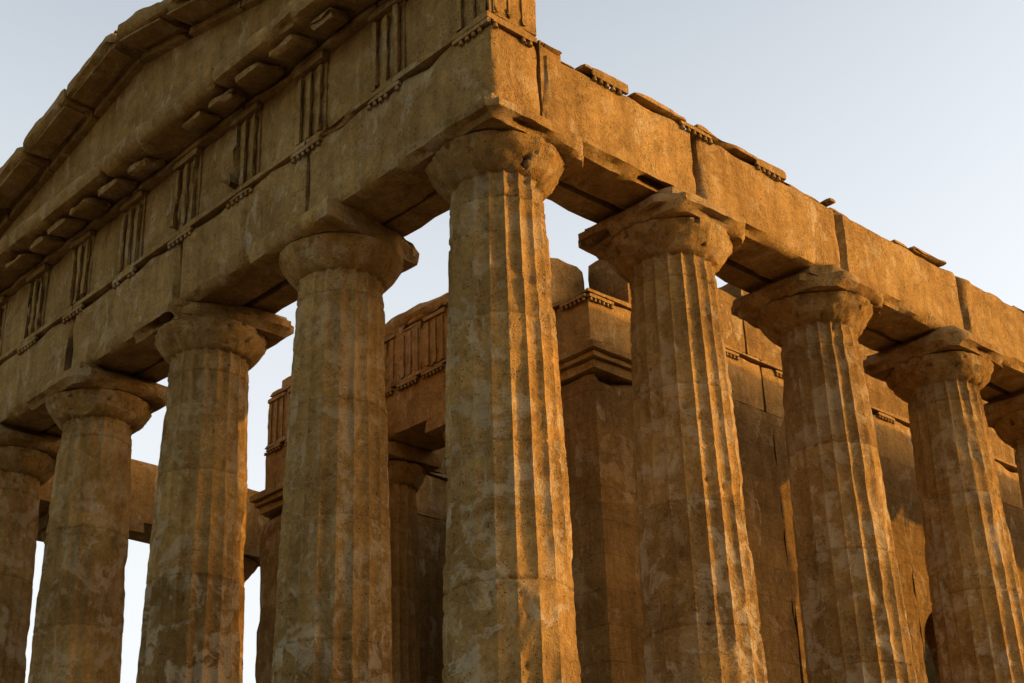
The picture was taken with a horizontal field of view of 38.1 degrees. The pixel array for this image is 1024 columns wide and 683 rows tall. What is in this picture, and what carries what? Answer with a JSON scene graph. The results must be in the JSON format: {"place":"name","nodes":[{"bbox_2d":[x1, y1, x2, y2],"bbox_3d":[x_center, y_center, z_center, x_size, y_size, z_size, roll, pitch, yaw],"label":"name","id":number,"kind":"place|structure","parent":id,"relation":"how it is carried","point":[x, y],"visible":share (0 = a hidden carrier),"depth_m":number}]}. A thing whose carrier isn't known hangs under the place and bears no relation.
{"place":"outdoors","nodes":[
{"label":"outdoors","id":0,"kind":"place"},
{"bbox_2d":[0,0,1023,682],"label":"sky","id":1,"kind":"structure","parent":0,"point":[908,115]},
{"bbox_2d":[249,258,1023,682],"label":"temple cella","id":2,"kind":"structure","parent":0,"point":[593,338],"depth_m":25.07},
{"bbox_3d":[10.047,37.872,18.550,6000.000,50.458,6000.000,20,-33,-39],"label":"ground","id":3,"kind":"structure","parent":0,"visible":0},
{"bbox_2d":[0,93,1023,682],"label":"columns","id":4,"kind":"structure","parent":3,"relation":"on","point":[492,169],"depth_m":18.53},
{"bbox_2d":[0,0,1023,545],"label":"entablature","id":5,"kind":"structure","parent":4,"relation":"on","point":[168,152],"depth_m":20.93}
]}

